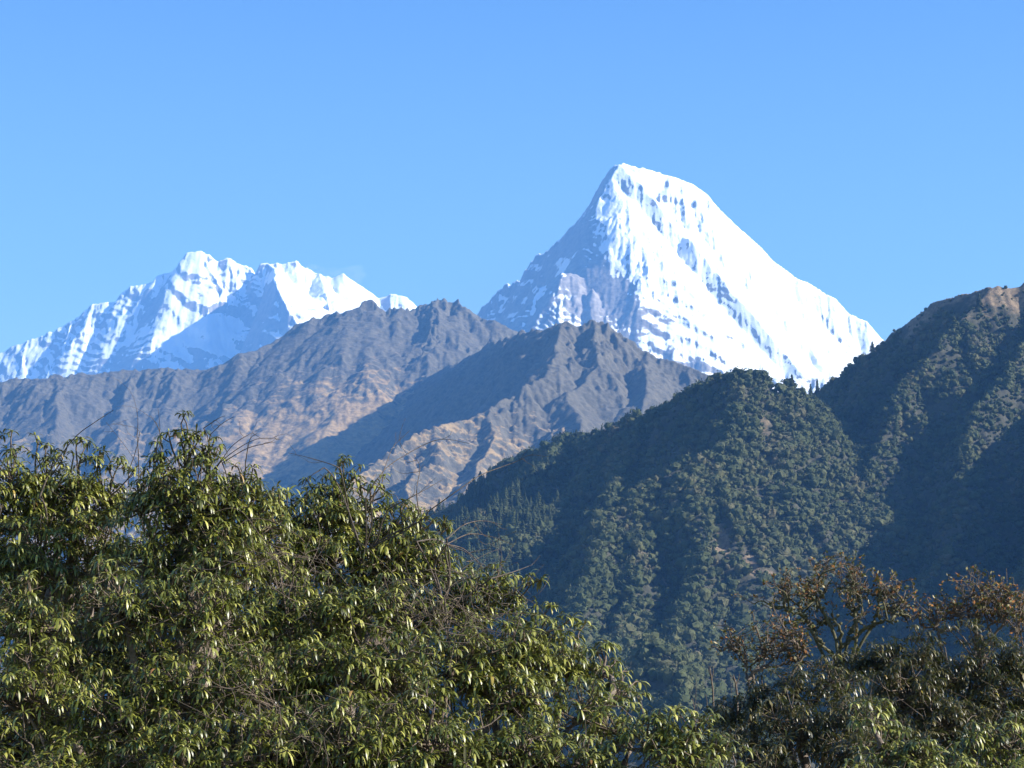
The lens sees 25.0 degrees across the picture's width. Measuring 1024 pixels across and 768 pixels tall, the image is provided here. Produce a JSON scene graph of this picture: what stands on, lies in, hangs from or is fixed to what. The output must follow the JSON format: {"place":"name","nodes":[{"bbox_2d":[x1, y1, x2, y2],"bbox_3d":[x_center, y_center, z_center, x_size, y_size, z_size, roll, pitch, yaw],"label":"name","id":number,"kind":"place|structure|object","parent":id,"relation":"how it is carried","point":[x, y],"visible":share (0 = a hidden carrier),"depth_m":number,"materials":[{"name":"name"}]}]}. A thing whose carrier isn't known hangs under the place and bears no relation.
{"place":"outdoors","nodes":[
{"label":"outdoors","id":0,"kind":"place"},
{"bbox_2d":[0,251,416,381],"bbox_3d":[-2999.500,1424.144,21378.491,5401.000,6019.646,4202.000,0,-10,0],"label":"snow range","id":1,"kind":"structure","parent":0,"point":[200,310],"depth_m":22558.82,"materials":[{"name":"white snow"}]},
{"bbox_2d":[0,298,517,713],"bbox_3d":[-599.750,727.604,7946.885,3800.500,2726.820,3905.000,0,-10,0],"label":"brown mountain","id":2,"kind":"structure","parent":0,"point":[330,388],"depth_m":8838.24,"materials":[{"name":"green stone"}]},
{"bbox_2d":[75,320,708,740],"bbox_3d":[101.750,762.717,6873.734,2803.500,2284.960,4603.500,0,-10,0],"label":"brown ridge","id":3,"kind":"structure","parent":0,"point":[491,404],"depth_m":6891.32,"materials":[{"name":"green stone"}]},
{"bbox_2d":[0,0,1023,352],"label":"sky","id":4,"kind":"structure","parent":0,"point":[423,152],"materials":[{"name":"blue"}]},
{"bbox_2d":[182,376,922,767],"bbox_3d":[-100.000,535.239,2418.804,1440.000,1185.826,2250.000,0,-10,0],"label":"wooded hill","id":5,"kind":"structure","parent":0,"point":[724,540],"depth_m":2285.14,"materials":[{"name":"green plant"}]},
{"bbox_2d":[379,365,927,748],"bbox_3d":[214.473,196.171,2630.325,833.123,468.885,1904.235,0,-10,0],"label":"forest","id":6,"kind":"object","parent":5,"relation":"on","point":[615,491],"visible":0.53,"depth_m":2345.41,"materials":[{"name":"green plant"}]},
{"bbox_2d":[789,374,795,386],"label":"conifer tree","id":7,"kind":"object","parent":5,"relation":"on","point":[792,382],"visible":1,"depth_m":2639.34,"materials":[{"name":"green plant"}]},
{"bbox_2d":[477,163,883,393],"bbox_3d":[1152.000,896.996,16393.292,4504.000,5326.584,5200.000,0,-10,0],"label":"snow mountain","id":8,"kind":"structure","parent":0,"point":[659,265],"depth_m":16376.89,"materials":[{"name":"white snow"}]},
{"bbox_2d":[774,283,1023,767],"bbox_3d":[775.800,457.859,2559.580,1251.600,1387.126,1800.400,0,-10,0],"label":"hill","id":9,"kind":"structure","parent":0,"point":[992,297],"depth_m":2626.59,"materials":[{"name":"green plant"}]},
{"bbox_2d":[766,285,1023,744],"bbox_3d":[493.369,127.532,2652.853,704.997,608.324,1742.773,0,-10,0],"label":"forest","id":10,"kind":"object","parent":9,"relation":"on","point":[991,546],"visible":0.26,"depth_m":2556.88,"materials":[{"name":"green plant"}]},
{"bbox_3d":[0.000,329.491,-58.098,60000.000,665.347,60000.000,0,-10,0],"label":"ground","id":11,"kind":"structure","parent":0,"visible":0},
{"bbox_2d":[0,428,148,763],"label":"rhododendron tree","id":12,"kind":"object","parent":11,"relation":"on","point":[66,519],"visible":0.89,"depth_m":23.11,"materials":[{"name":"green plant"}]},
{"bbox_2d":[39,410,112,744],"bbox_3d":[-4.350,3.959,22.199,1.228,7.392,0.340,-8,-13,40],"label":"bare shrub","id":13,"kind":"object","parent":11,"relation":"on","point":[44,504],"visible":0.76,"depth_m":22.80,"materials":[{"name":"plant"}]},
{"bbox_2d":[102,384,161,653],"bbox_3d":[-3.747,3.805,22.422,0.556,7.778,1.267,0,-10,0],"label":"bare shrub","id":14,"kind":"object","parent":11,"relation":"on","point":[144,528],"visible":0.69,"depth_m":23.06,"materials":[{"name":"plant"}]},
{"bbox_2d":[0,551,335,767],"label":"rhododendron tree","id":15,"kind":"object","parent":11,"relation":"on","point":[139,733],"visible":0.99,"depth_m":19.77,"materials":[{"name":"green plant"}]},
{"bbox_2d":[87,410,297,767],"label":"rhododendron tree","id":16,"kind":"object","parent":11,"relation":"on","point":[205,534],"visible":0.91,"depth_m":22.12,"materials":[{"name":"green plant"}]},
{"bbox_2d":[0,542,448,767],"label":"rhododendron tree","id":17,"kind":"object","parent":11,"relation":"on","point":[80,603],"visible":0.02,"depth_m":24.15,"materials":[{"name":"green plant"}]},
{"bbox_2d":[197,416,290,741],"bbox_3d":[-2.725,3.905,21.814,1.113,7.243,0.639,-7,-12,34],"label":"bare shrub","id":18,"kind":"object","parent":11,"relation":"on","point":[233,455],"visible":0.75,"depth_m":22.33,"materials":[{"name":"plant"}]},
{"bbox_2d":[172,506,369,667],"bbox_3d":[-2.338,4.164,20.606,1.566,6.233,1.732,6,-12,-30],"label":"bare shrub","id":19,"kind":"object","parent":11,"relation":"on","point":[281,578],"visible":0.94,"depth_m":20.90,"materials":[{"name":"brown plant"}]},
{"bbox_2d":[177,635,385,767],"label":"bare shrub","id":20,"kind":"object","parent":11,"relation":"on","point":[290,735],"visible":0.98,"depth_m":18.97,"materials":[{"name":"brown plant"}]},
{"bbox_2d":[238,453,477,745],"bbox_3d":[-1.598,4.266,22.759,2.513,7.307,1.354,2,-10,-14],"label":"rhododendron tree","id":21,"kind":"object","parent":11,"relation":"on","point":[327,513],"visible":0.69,"depth_m":23.11,"materials":[{"name":"green plant"}]},
{"bbox_2d":[213,537,570,767],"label":"rhododendron tree","id":22,"kind":"object","parent":11,"relation":"on","point":[429,742],"visible":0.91,"depth_m":20.25,"materials":[{"name":"green plant"}]},
{"bbox_2d":[283,418,546,698],"bbox_3d":[-0.953,3.920,22.224,2.628,7.364,0.869,0,-10,0],"label":"bare shrub","id":23,"kind":"object","parent":11,"relation":"on","point":[375,543],"visible":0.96,"depth_m":22.69,"materials":[{"name":"plant"}]},
{"bbox_2d":[358,521,574,725],"bbox_3d":[-0.585,4.173,20.125,1.908,5.951,1.536,-8,-13,38],"label":"bare shrub","id":24,"kind":"object","parent":11,"relation":"on","point":[445,613],"visible":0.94,"depth_m":20.41,"materials":[{"name":"brown plant"}]},
{"bbox_2d":[416,520,538,717],"bbox_3d":[-0.329,4.207,20.810,1.210,6.046,0.605,4,-11,-22],"label":"bare shrub","id":25,"kind":"object","parent":11,"relation":"on","point":[447,545],"visible":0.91,"depth_m":21.20,"materials":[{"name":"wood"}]},
{"bbox_2d":[456,561,653,767],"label":"rhododendron tree","id":26,"kind":"object","parent":11,"relation":"on","point":[518,705],"visible":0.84,"depth_m":20.33,"materials":[{"name":"green plant"}]},
{"bbox_2d":[600,702,756,767],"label":"rhododendron tree","id":27,"kind":"object","parent":11,"relation":"on","point":[670,753],"visible":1,"depth_m":19.32,"materials":[{"name":"green plant"}]},
{"bbox_2d":[705,667,713,732],"bbox_3d":[2.380,6.191,27.341,0.110,5.680,0.030,0,-10,0],"label":"dead tree","id":28,"kind":"object","parent":11,"relation":"on","point":[711,676],"visible":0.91,"depth_m":27.78,"materials":[{"name":"grey plant"}]},
{"bbox_2d":[730,675,738,761],"bbox_3d":[2.699,6.278,27.529,0.123,5.616,0.036,0,-10,0],"label":"dead tree","id":29,"kind":"object","parent":11,"relation":"on","point":[736,690],"visible":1,"depth_m":27.98,"materials":[{"name":"grey plant"}]},
{"bbox_2d":[708,598,832,765],"bbox_3d":[3.225,5.967,28.378,1.524,6.659,1.006,0,-10,0],"label":"bare tree","id":30,"kind":"object","parent":11,"relation":"on","point":[783,647],"visible":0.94,"depth_m":28.79,"materials":[{"name":"brown plant"}]},
{"bbox_2d":[700,651,885,767],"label":"rhododendron tree","id":31,"kind":"object","parent":11,"relation":"on","point":[801,734],"visible":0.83,"depth_m":26.60,"materials":[{"name":"green plant"}]},
{"bbox_2d":[731,547,924,764],"bbox_3d":[4.064,5.742,28.932,2.482,7.441,1.305,0,-10,0],"label":"bare tree","id":32,"kind":"object","parent":11,"relation":"on","point":[853,585],"visible":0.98,"depth_m":29.38,"materials":[{"name":"brown plant"}]},
{"bbox_2d":[824,623,981,767],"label":"rhododendron tree","id":33,"kind":"object","parent":11,"relation":"on","point":[896,668],"visible":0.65,"depth_m":27.70,"materials":[{"name":"green plant"}]},
{"bbox_2d":[839,674,1023,767],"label":"rhododendron tree","id":34,"kind":"object","parent":11,"relation":"on","point":[913,750],"visible":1,"depth_m":21.64,"materials":[{"name":"green plant"}]},
{"bbox_2d":[891,562,1023,765],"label":"bare tree","id":35,"kind":"object","parent":11,"relation":"on","point":[982,601],"visible":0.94,"depth_m":29.65,"materials":[{"name":"brown plant"}]},
{"bbox_2d":[922,618,1023,767],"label":"rhododendron tree","id":36,"kind":"object","parent":11,"relation":"on","point":[994,687],"visible":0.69,"depth_m":27.83,"materials":[{"name":"green plant"}]},
{"bbox_2d":[995,591,1023,653],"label":"bare tree","id":37,"kind":"object","parent":11,"relation":"on","point":[1018,631],"visible":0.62,"depth_m":29.92,"materials":[{"name":"brown plant"}]}
]}

